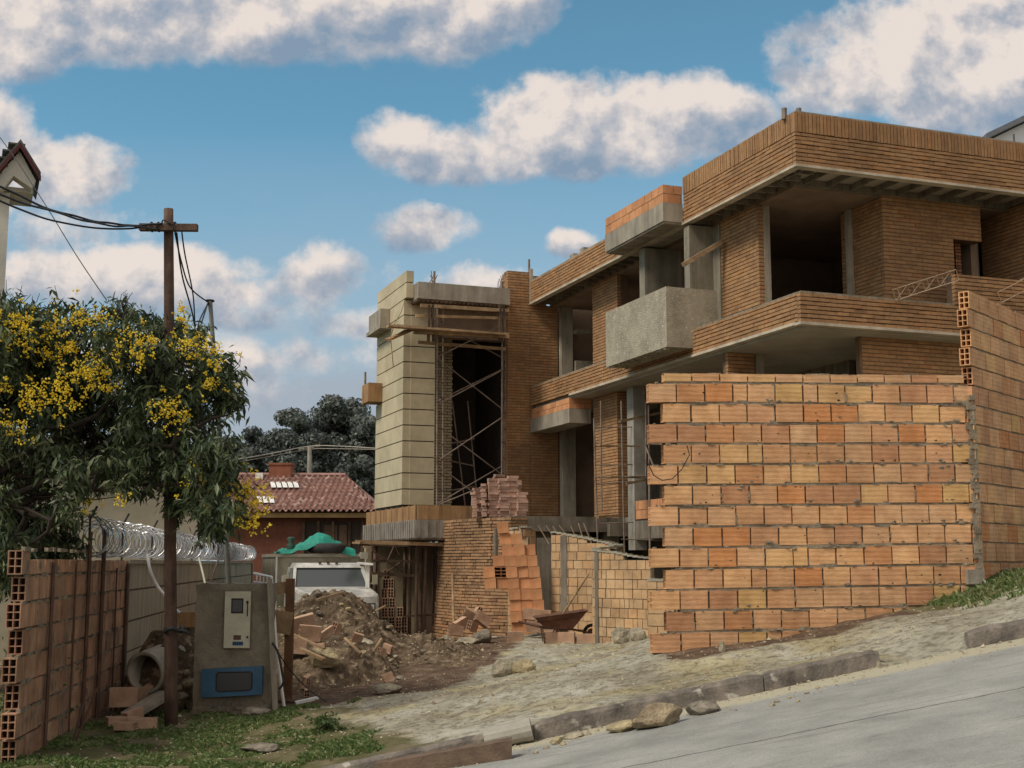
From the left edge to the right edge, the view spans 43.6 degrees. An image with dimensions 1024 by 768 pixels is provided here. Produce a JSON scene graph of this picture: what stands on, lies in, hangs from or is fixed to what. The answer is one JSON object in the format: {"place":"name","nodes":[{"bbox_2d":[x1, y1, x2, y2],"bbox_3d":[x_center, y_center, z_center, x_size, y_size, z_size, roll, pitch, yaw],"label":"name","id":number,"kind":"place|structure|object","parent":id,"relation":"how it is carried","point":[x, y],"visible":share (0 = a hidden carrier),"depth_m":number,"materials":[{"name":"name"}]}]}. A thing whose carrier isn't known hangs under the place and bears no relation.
{"place":"outdoors","nodes":[
{"label":"outdoors","id":0,"kind":"place"},
{"bbox_2d":[0,138,106,300],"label":"overhead cable","id":1,"kind":"object","parent":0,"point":[56,223],"visible":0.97,"depth_m":17.98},
{"bbox_2d":[0,139,197,663],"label":"cream house","id":2,"kind":"structure","parent":0,"point":[144,513],"depth_m":29.38,"materials":[{"name":"paint"}]},
{"bbox_2d":[0,696,386,767],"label":"grass","id":3,"kind":"structure","parent":0,"point":[214,734],"depth_m":13.24,"materials":[{"name":"plant"}]},
{"bbox_2d":[207,463,375,582],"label":"red roofed house","id":4,"kind":"structure","parent":0,"point":[334,506],"depth_m":50.05,"materials":[{"name":"tile"}]},
{"bbox_2d":[484,578,496,588],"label":"clay block","id":5,"kind":"object","parent":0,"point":[490,583],"depth_m":26.95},
{"bbox_2d":[0,571,1023,767],"bbox_3d":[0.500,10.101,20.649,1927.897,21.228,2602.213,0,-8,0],"label":"ground","id":6,"kind":"structure","parent":0,"point":[929,643],"depth_m":13.96,"materials":[{"name":"gravel"}]},
{"bbox_2d":[0,529,129,765],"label":"block wall","id":7,"kind":"structure","parent":6,"relation":"on","point":[59,612],"depth_m":14.22,"materials":[{"name":"brick"}]},
{"bbox_2d":[75,688,97,740],"bbox_3d":[-4.659,3.640,13.980,0.246,0.628,0.021,4,-9,-26],"label":"steel rod","id":8,"kind":"object","parent":6,"relation":"on","point":[86,714],"visible":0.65,"depth_m":13.98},
{"bbox_2d":[105,715,138,726],"bbox_3d":[-4.678,4.061,15.371,0.363,0.126,0.253,4,-9,-26],"label":"clay block","id":9,"kind":"object","parent":6,"relation":"on","point":[110,720],"depth_m":15.26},
{"bbox_2d":[109,687,137,707],"bbox_3d":[-5.011,4.035,16.500,0.346,0.242,0.121,2,-8,-17],"label":"clay block","id":10,"kind":"object","parent":6,"relation":"on","point":[122,696],"depth_m":16.44,"materials":[{"name":"brick"}]},
{"bbox_2d":[113,722,137,730],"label":"clay block","id":11,"kind":"object","parent":6,"relation":"on","point":[126,726],"depth_m":14.84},
{"bbox_2d":[122,707,143,716],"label":"clay block","id":12,"kind":"object","parent":6,"relation":"on","point":[137,711],"depth_m":15.57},
{"bbox_2d":[0,280,276,602],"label":"flowering tree","id":13,"kind":"object","parent":6,"relation":"on","point":[56,384],"visible":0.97,"depth_m":15.28,"materials":[{"name":"green plant"}]},
{"bbox_2d":[120,691,163,715],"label":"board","id":14,"kind":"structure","parent":6,"relation":"on","point":[152,701],"depth_m":16.27,"materials":[{"name":"wood"}]},
{"bbox_2d":[128,717,157,728],"bbox_3d":[-4.376,4.022,15.176,0.330,0.115,0.230,2,-8,-11],"label":"clay block","id":15,"kind":"object","parent":6,"relation":"on","point":[146,722],"depth_m":15.08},
{"bbox_2d":[137,683,153,702],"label":"rock","id":16,"kind":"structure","parent":6,"relation":"on","point":[142,694],"depth_m":16.71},
{"bbox_2d":[113,623,194,712],"bbox_3d":[-4.643,3.925,17.626,1.500,1.368,1.800,0,-8,0],"label":"earth mound","id":17,"kind":"object","parent":6,"relation":"on","point":[150,672],"visible":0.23,"depth_m":17.04,"materials":[{"name":"soil"}]},
{"bbox_2d":[126,644,185,693],"bbox_3d":[-4.599,3.760,17.381,0.559,0.770,1.423,-3,-8,18],"label":"drain pipe","id":18,"kind":"object","parent":17,"relation":"on","point":[137,660],"visible":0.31,"depth_m":16.81,"materials":[{"name":"concrete"}]},
{"bbox_2d":[139,208,198,726],"bbox_3d":[-4.284,0.983,15.769,0.810,6.494,0.260,0,-8,0],"label":"utility pole","id":19,"kind":"object","parent":6,"relation":"on","point":[168,227],"visible":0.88,"depth_m":15.59,"materials":[{"name":"brown wood"}]},
{"bbox_2d":[0,200,146,229],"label":"overhead cable","id":20,"kind":"object","parent":19,"relation":"attached to","point":[15,207],"visible":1,"depth_m":14.91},
{"bbox_2d":[0,193,158,229],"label":"overhead cable","id":21,"kind":"object","parent":19,"relation":"attached to","point":[38,207],"visible":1,"depth_m":14.93,"materials":[{"name":"rubber"}]},
{"bbox_2d":[0,185,161,225],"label":"overhead cable","id":22,"kind":"object","parent":19,"relation":"attached to","point":[35,203],"visible":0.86,"depth_m":15.07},
{"bbox_2d":[118,560,252,685],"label":"panel wall","id":23,"kind":"structure","parent":6,"relation":"on","point":[146,608],"depth_m":21.79,"materials":[{"name":"concrete"}]},
{"bbox_2d":[62,506,256,560],"bbox_3d":[-7.262,3.979,30.443,0.577,0.886,30.175,1,-8,-8],"label":"razor wire","id":24,"kind":"object","parent":23,"relation":"attached to","point":[210,555],"visible":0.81,"depth_m":20.88,"materials":[{"name":"metal"}]},
{"bbox_2d":[146,554,180,613],"bbox_3d":[-4.790,2.741,17.587,0.744,0.810,0.110,-5,-10,33],"label":"conduit","id":25,"kind":"object","parent":23,"relation":"attached to","point":[153,577],"visible":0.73,"depth_m":17.68,"materials":[{"name":"white paint"}]},
{"bbox_2d":[177,612,195,706],"bbox_3d":[-4.491,3.907,17.573,0.273,1.534,0.090,0,-8,0],"label":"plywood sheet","id":26,"kind":"object","parent":6,"relation":"on","point":[186,619],"visible":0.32,"depth_m":17.62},
{"bbox_2d":[206,299,230,582],"bbox_3d":[-4.383,1.767,19.028,0.148,5.977,1.138,-1,-8,10],"label":"iron pole","id":27,"kind":"object","parent":6,"relation":"on","point":[226,547],"visible":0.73,"depth_m":19.30,"materials":[{"name":"metal"}]},
{"bbox_2d":[176,232,208,330],"bbox_3d":[-4.401,-1.267,17.545,0.075,0.943,2.824,1,-8,-5],"label":"overhead cable","id":28,"kind":"object","parent":27,"relation":"attached to","point":[184,284],"visible":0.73,"depth_m":17.09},
{"bbox_2d":[181,232,206,326],"bbox_3d":[-4.389,-1.284,17.547,0.102,0.917,2.828,1,-8,-7],"label":"overhead cable","id":29,"kind":"object","parent":27,"relation":"attached to","point":[190,281],"visible":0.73,"depth_m":17.55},
{"bbox_2d":[191,578,277,714],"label":"meter pillar","id":30,"kind":"structure","parent":6,"relation":"on","point":[235,671],"depth_m":16.37,"materials":[{"name":"concrete"}]},
{"bbox_2d":[271,642,284,689],"bbox_3d":[-2.956,3.560,16.161,0.183,0.598,0.029,0,-8,0],"label":"hose","id":31,"kind":"object","parent":30,"relation":"attached to","point":[280,664],"visible":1,"depth_m":16.15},
{"bbox_2d":[210,446,265,554],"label":"broadleaf tree","id":32,"kind":"object","parent":6,"relation":"on","point":[256,464],"visible":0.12,"depth_m":69.49,"materials":[{"name":"green plant"}]},
{"bbox_2d":[241,425,263,447],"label":"broadleaf tree","id":33,"kind":"object","parent":6,"relation":"on","point":[251,435],"visible":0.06,"depth_m":87.49,"materials":[{"name":"green plant"}]},
{"bbox_2d":[243,706,271,715],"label":"rock","id":34,"kind":"object","parent":6,"relation":"on","point":[252,710],"visible":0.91,"depth_m":15.71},
{"bbox_2d":[240,742,279,752],"bbox_3d":[-2.525,3.646,12.818,0.385,0.107,0.309,-2,-9,0],"label":"rock","id":35,"kind":"object","parent":6,"relation":"on","point":[262,747],"visible":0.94,"depth_m":12.74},
{"bbox_2d":[253,572,285,705],"bbox_3d":[-3.221,3.357,16.936,0.124,1.714,0.925,7,-10,-40],"label":"bent gate frame","id":36,"kind":"object","parent":6,"relation":"on","point":[276,644],"visible":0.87,"depth_m":16.70,"materials":[{"name":"paint"}]},
{"bbox_2d":[255,427,303,472],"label":"broadleaf tree","id":37,"kind":"object","parent":6,"relation":"on","point":[274,440],"visible":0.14,"depth_m":73.08,"materials":[{"name":"green plant"}]},
{"bbox_2d":[275,579,294,698],"bbox_3d":[-3.186,3.547,17.275,0.494,1.822,0.230,0,-8,0],"label":"timber post","id":38,"kind":"object","parent":6,"relation":"on","point":[285,622],"visible":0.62,"depth_m":17.22,"materials":[{"name":"wood"}]},
{"bbox_2d":[273,407,316,436],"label":"broadleaf tree","id":39,"kind":"object","parent":6,"relation":"on","point":[293,419],"visible":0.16,"depth_m":83.83,"materials":[{"name":"green plant"}]},
{"bbox_2d":[299,444,319,472],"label":"service pole","id":40,"kind":"object","parent":6,"relation":"on","point":[309,459],"visible":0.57,"depth_m":62.04,"materials":[{"name":"concrete"}]},
{"bbox_2d":[230,445,374,460],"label":"overhead cable","id":41,"kind":"object","parent":40,"relation":"attached to","point":[304,447],"visible":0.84,"depth_m":60.30,"materials":[{"name":"rubber"}]},
{"bbox_2d":[279,431,343,472],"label":"broadleaf tree","id":42,"kind":"object","parent":6,"relation":"on","point":[323,461],"visible":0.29,"depth_m":69.16,"materials":[{"name":"green plant"}]},
{"bbox_2d":[262,552,378,617],"bbox_3d":[-4.696,5.309,31.525,2.270,2.314,6.400,2,-8,-17],"label":"truck","id":43,"kind":"object","parent":6,"relation":"on","point":[309,573],"visible":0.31,"depth_m":30.59,"materials":[{"name":"white paint"}]},
{"bbox_2d":[274,532,355,555],"bbox_3d":[-4.975,4.034,32.224,1.880,0.606,1.310,2,-8,-17],"label":"tarpaulin","id":44,"kind":"object","parent":43,"relation":"on","point":[313,540],"visible":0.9,"depth_m":31.75,"materials":[{"name":"plastic"}]},
{"bbox_2d":[308,543,346,552],"bbox_3d":[-4.612,4.100,31.953,0.983,0.238,0.915,0,-8,0],"label":"spare tyre","id":45,"kind":"object","parent":43,"relation":"on","point":[329,548],"visible":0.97,"depth_m":31.58,"materials":[{"name":"rubber"}]},
{"bbox_2d":[357,562,373,587],"bbox_3d":[-3.438,5.264,29.884,0.380,2.200,0.250,0,-8,0],"label":"metal post","id":46,"kind":"object","parent":43,"relation":"part of","point":[367,582],"visible":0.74,"depth_m":29.95,"materials":[{"name":"metal"}]},
{"bbox_2d":[304,710,354,731],"bbox_3d":[-1.968,3.661,13.793,0.573,0.303,0.338,0,-8,0],"label":"weed plant","id":47,"kind":"object","parent":6,"relation":"on","point":[324,724],"visible":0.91,"depth_m":13.78,"materials":[{"name":"green plant"}]},
{"bbox_2d":[300,394,370,463],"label":"broadleaf tree","id":48,"kind":"object","parent":6,"relation":"on","point":[331,415],"visible":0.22,"depth_m":75.12,"materials":[{"name":"green plant"}]},
{"bbox_2d":[185,589,488,704],"bbox_3d":[-2.525,4.289,21.488,7.350,1.618,9.350,0,-8,0],"label":"soil heap","id":49,"kind":"object","parent":6,"relation":"on","point":[369,665],"visible":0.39,"depth_m":21.51,"materials":[{"name":"soil"}]},
{"bbox_2d":[283,637,306,654],"bbox_3d":[-3.260,3.933,19.243,0.330,0.230,0.115,7,-9,-10],"label":"clay block","id":50,"kind":"object","parent":49,"relation":"on","point":[298,643],"depth_m":19.20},
{"bbox_2d":[294,612,315,633],"bbox_3d":[-3.328,3.758,20.043,0.478,0.230,0.115,-13,8,-19],"label":"clay block","id":51,"kind":"object","parent":49,"relation":"on","point":[307,619],"depth_m":20.01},
{"bbox_2d":[298,624,321,641],"bbox_3d":[-3.105,3.825,19.653,0.330,0.230,0.115,9,-5,-22],"label":"clay block","id":52,"kind":"object","parent":49,"relation":"on","point":[311,633],"depth_m":19.61,"materials":[{"name":"brick"}]},
{"bbox_2d":[298,647,325,660],"bbox_3d":[-2.877,3.890,18.439,0.439,0.177,0.090,-4,-9,28],"label":"board","id":53,"kind":"object","parent":49,"relation":"on","point":[312,654],"visible":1,"depth_m":18.41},
{"bbox_2d":[309,647,338,668],"bbox_3d":[-2.795,4.066,19.009,0.437,0.322,0.322,2,-8,-12],"label":"rock","id":54,"kind":"object","parent":49,"relation":"on","point":[329,654],"visible":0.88,"depth_m":18.91,"materials":[{"name":"stone"}]},
{"bbox_2d":[332,457,375,498],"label":"broadleaf tree","id":55,"kind":"object","parent":6,"relation":"on","point":[360,473],"visible":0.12,"depth_m":65.20,"materials":[{"name":"green plant"}]},
{"bbox_2d":[344,412,376,467],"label":"broadleaf tree","id":56,"kind":"object","parent":6,"relation":"on","point":[363,431],"visible":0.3,"depth_m":69.52,"materials":[{"name":"green plant"}]},
{"bbox_2d":[373,683,401,694],"bbox_3d":[-1.655,4.051,16.981,0.394,0.175,0.248,1,-6,0],"label":"rock","id":57,"kind":"object","parent":6,"relation":"on","point":[384,688],"visible":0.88,"depth_m":16.90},
{"bbox_2d":[352,540,443,634],"bbox_3d":[-2.733,5.388,32.567,2.162,2.761,4.656,0,-8,0],"label":"scaffold","id":58,"kind":"object","parent":6,"relation":"on","point":[418,615],"visible":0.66,"depth_m":31.68,"materials":[{"name":"wood"}]},
{"bbox_2d":[321,734,483,767],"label":"kerb","id":59,"kind":"structure","parent":6,"relation":"on","point":[368,762],"depth_m":11.23,"materials":[{"name":"concrete"}]},
{"bbox_2d":[448,624,463,635],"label":"clay block","id":60,"kind":"object","parent":6,"relation":"on","point":[453,629],"depth_m":26.71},
{"bbox_2d":[460,606,475,621],"bbox_3d":[-0.874,4.929,27.148,0.363,0.253,0.126,31,7,-11],"label":"clay block","id":61,"kind":"object","parent":6,"relation":"on","point":[468,613],"depth_m":27.08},
{"bbox_2d":[471,629,491,643],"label":"rock","id":62,"kind":"object","parent":6,"relation":"on","point":[484,636],"visible":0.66,"depth_m":26.02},
{"bbox_2d":[473,610,490,628],"bbox_3d":[-0.627,4.969,27.032,0.330,0.230,0.115,40,-41,-18],"label":"clay block","id":63,"kind":"object","parent":6,"relation":"on","point":[482,619],"depth_m":26.98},
{"bbox_2d":[492,659,512,677],"bbox_3d":[-0.133,4.053,18.190,0.272,0.289,0.262,-8,-11,43],"label":"rock","id":64,"kind":"object","parent":6,"relation":"on","point":[501,667],"visible":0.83,"depth_m":18.12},
{"bbox_2d":[483,717,533,744],"bbox_3d":[-0.032,3.102,11.351,0.460,0.289,0.222,0,-8,0],"label":"kerb","id":65,"kind":"object","parent":6,"relation":"on","point":[519,731],"visible":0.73,"depth_m":11.27,"materials":[{"name":"concrete"}]},
{"bbox_2d":[507,631,523,642],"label":"clay block","id":66,"kind":"object","parent":6,"relation":"on","point":[515,636],"depth_m":25.99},
{"bbox_2d":[511,622,522,631],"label":"clay block","id":67,"kind":"object","parent":6,"relation":"on","point":[517,626],"depth_m":26.85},
{"bbox_2d":[510,611,521,621],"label":"clay block","id":68,"kind":"object","parent":67,"relation":"on","point":[515,616],"depth_m":26.84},
{"bbox_2d":[509,600,520,610],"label":"clay block","id":69,"kind":"object","parent":68,"relation":"on","point":[515,605],"depth_m":26.91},
{"bbox_2d":[508,589,520,599],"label":"clay block","id":70,"kind":"object","parent":69,"relation":"on","point":[514,594],"depth_m":26.91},
{"bbox_2d":[496,578,507,588],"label":"clay block","id":71,"kind":"object","parent":70,"relation":"on","point":[502,583],"depth_m":26.98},
{"bbox_2d":[494,566,505,577],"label":"clay block","id":72,"kind":"object","parent":71,"relation":"on","point":[500,571],"depth_m":27.07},
{"bbox_2d":[507,578,518,588],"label":"clay block","id":73,"kind":"object","parent":70,"relation":"on","point":[513,583],"depth_m":26.95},
{"bbox_2d":[506,566,516,577],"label":"clay block","id":74,"kind":"object","parent":73,"relation":"on","point":[511,572],"depth_m":26.97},
{"bbox_2d":[504,555,515,566],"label":"clay block","id":75,"kind":"object","parent":74,"relation":"on","point":[509,561],"depth_m":27.01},
{"bbox_2d":[502,544,513,555],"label":"clay block","id":76,"kind":"object","parent":75,"relation":"on","point":[507,549],"depth_m":27.08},
{"bbox_2d":[499,533,510,544],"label":"clay block","id":77,"kind":"object","parent":76,"relation":"on","point":[505,538],"depth_m":27.11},
{"bbox_2d":[497,522,508,533],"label":"clay block","id":78,"kind":"object","parent":77,"relation":"on","point":[502,527],"depth_m":27.10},
{"bbox_2d":[507,526,535,634],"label":"short block wall","id":79,"kind":"structure","parent":6,"relation":"on","point":[528,535],"depth_m":28.14,"materials":[{"name":"brick"}]},
{"bbox_2d":[512,659,535,673],"bbox_3d":[0.166,4.001,18.017,0.339,0.249,0.267,3,-5,0],"label":"rock","id":80,"kind":"object","parent":6,"relation":"on","point":[523,665],"visible":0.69,"depth_m":17.93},
{"bbox_2d":[537,538,551,633],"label":"concrete column","id":81,"kind":"structure","parent":6,"relation":"on","point":[544,555],"depth_m":27.91,"materials":[{"name":"concrete"}]},
{"bbox_2d":[544,632,557,643],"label":"clay block","id":82,"kind":"object","parent":6,"relation":"on","point":[550,637],"depth_m":25.48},
{"bbox_2d":[518,609,592,643],"bbox_3d":[0.976,4.880,25.770,1.668,0.671,0.746,0,-8,-3],"label":"wheelbarrow","id":83,"kind":"object","parent":6,"relation":"on","point":[566,620],"visible":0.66,"depth_m":25.52,"materials":[{"name":"metal"}]},
{"bbox_2d":[558,632,574,643],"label":"clay block","id":84,"kind":"object","parent":6,"relation":"on","point":[568,637],"depth_m":25.10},
{"bbox_2d":[577,634,591,643],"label":"clay block","id":85,"kind":"object","parent":6,"relation":"on","point":[584,638],"depth_m":24.80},
{"bbox_2d":[551,531,653,643],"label":"curved block wall","id":86,"kind":"structure","parent":6,"relation":"on","point":[610,596],"depth_m":24.40,"materials":[{"name":"brick"}]},
{"bbox_2d":[611,627,628,643],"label":"rock","id":87,"kind":"object","parent":6,"relation":"on","point":[619,635],"visible":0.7,"depth_m":22.41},
{"bbox_2d":[627,627,646,641],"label":"rock","id":88,"kind":"object","parent":6,"relation":"on","point":[636,634],"visible":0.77,"depth_m":22.21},
{"bbox_2d":[534,674,763,740],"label":"kerb","id":89,"kind":"structure","parent":6,"relation":"on","point":[632,709],"depth_m":11.55,"materials":[{"name":"concrete"}]},
{"bbox_2d":[647,578,675,637],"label":"block pier","id":90,"kind":"structure","parent":6,"relation":"on","point":[655,621],"depth_m":22.75,"materials":[{"name":"brick"}]},
{"bbox_2d":[362,107,1023,639],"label":"unfinished house","id":91,"kind":"structure","parent":6,"relation":"on","point":[798,241],"depth_m":27.81,"materials":[{"name":"brick"}]},
{"bbox_2d":[385,300,508,505],"bbox_3d":[-1.828,0.639,33.416,3.646,5.587,2.057,3,-9,-22],"label":"scaffold","id":92,"kind":"object","parent":91,"relation":"on","point":[442,332],"visible":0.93,"depth_m":33.22,"materials":[{"name":"metal"}]},
{"bbox_2d":[593,401,661,551],"bbox_3d":[2.662,2.521,29.012,1.665,4.526,1.769,-2,-8,11],"label":"scaffold","id":93,"kind":"object","parent":91,"relation":"on","point":[645,416],"visible":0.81,"depth_m":28.81,"materials":[{"name":"metal"}]},
{"bbox_2d":[892,269,958,300],"bbox_3d":[7.526,-1.801,23.262,1.379,0.650,0.156,3,-8,-20],"label":"rebar cage","id":94,"kind":"object","parent":91,"relation":"on","point":[923,285],"visible":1,"depth_m":23.20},
{"bbox_2d":[646,373,983,652],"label":"block wall","id":95,"kind":"structure","parent":6,"relation":"on","point":[794,504],"depth_m":15.21,"materials":[{"name":"brick"}]},
{"bbox_2d":[762,650,879,690],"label":"kerb","id":96,"kind":"structure","parent":6,"relation":"on","point":[787,676],"depth_m":11.82,"materials":[{"name":"concrete"}]},
{"bbox_2d":[923,566,1023,609],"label":"grass","id":97,"kind":"structure","parent":6,"relation":"on","point":[992,579],"depth_m":14.83,"materials":[{"name":"plant"}]},
{"bbox_2d":[965,569,984,583],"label":"concrete block","id":98,"kind":"structure","parent":6,"relation":"on","point":[975,576],"depth_m":15.30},
{"bbox_2d":[957,291,1023,579],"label":"block wall","id":99,"kind":"structure","parent":6,"relation":"on","point":[991,354],"depth_m":16.21,"materials":[{"name":"brick"}]},
{"bbox_2d":[964,618,1023,648],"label":"kerb","id":100,"kind":"structure","parent":6,"relation":"on","point":[994,633],"depth_m":11.98,"materials":[{"name":"concrete"}]},
{"bbox_2d":[983,116,1023,142],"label":"white building","id":101,"kind":"structure","parent":6,"relation":"on","point":[1013,130],"depth_m":46.69,"materials":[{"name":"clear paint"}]},
{"bbox_2d":[0,0,1023,560],"label":"sky","id":102,"kind":"structure","parent":0,"point":[321,153],"materials":[{"name":"blue"}]},
{"bbox_2d":[454,638,1023,767],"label":"road","id":103,"kind":"structure","parent":0,"point":[966,711],"depth_m":9.49,"materials":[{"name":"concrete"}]},
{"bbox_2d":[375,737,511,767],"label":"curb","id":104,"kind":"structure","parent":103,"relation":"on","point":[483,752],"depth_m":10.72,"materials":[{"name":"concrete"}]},
{"bbox_2d":[563,731,583,739],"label":"rock","id":105,"kind":"object","parent":103,"relation":"on","point":[571,735],"visible":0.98,"depth_m":11.06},
{"bbox_2d":[606,719,634,732],"bbox_3d":[0.939,2.933,10.942,0.277,0.101,0.235,-10,-7,-5],"label":"rock","id":106,"kind":"object","parent":103,"relation":"on","point":[622,726],"visible":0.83,"depth_m":10.88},
{"bbox_2d":[632,702,682,728],"bbox_3d":[1.228,2.807,10.823,0.405,0.218,0.245,-2,-8,15],"label":"rock","id":107,"kind":"object","parent":103,"relation":"on","point":[660,714],"visible":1,"depth_m":10.77,"materials":[{"name":"stone"}]},
{"bbox_2d":[685,700,719,714],"bbox_3d":[1.651,2.807,11.080,0.300,0.143,0.242,-11,-9,6],"label":"rock","id":108,"kind":"object","parent":103,"relation":"on","point":[701,707],"visible":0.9,"depth_m":11.01,"materials":[{"name":"stone"}]},
{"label":"clay block","id":109,"kind":"object","parent":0,"visible":0},
{"bbox_2d":[532,600,543,609],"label":"clay block","id":110,"kind":"object","parent":109,"relation":"on","point":[537,604],"depth_m":26.87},
{"bbox_2d":[531,589,541,599],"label":"clay block","id":111,"kind":"object","parent":110,"relation":"on","point":[536,594],"depth_m":26.92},
{"bbox_2d":[530,577,540,588],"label":"clay block","id":112,"kind":"object","parent":111,"relation":"on","point":[535,583],"depth_m":26.95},
{"bbox_2d":[528,566,539,577],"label":"clay block","id":113,"kind":"object","parent":112,"relation":"on","point":[533,572],"depth_m":26.97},
{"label":"clay block","id":114,"kind":"object","parent":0,"visible":0},
{"bbox_2d":[535,610,550,620],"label":"clay block","id":115,"kind":"object","parent":114,"relation":"on","point":[539,612],"depth_m":26.74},
{"bbox_2d":[523,608,539,619],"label":"clay block","id":116,"kind":"object","parent":115,"relation":"on","point":[529,613],"depth_m":26.74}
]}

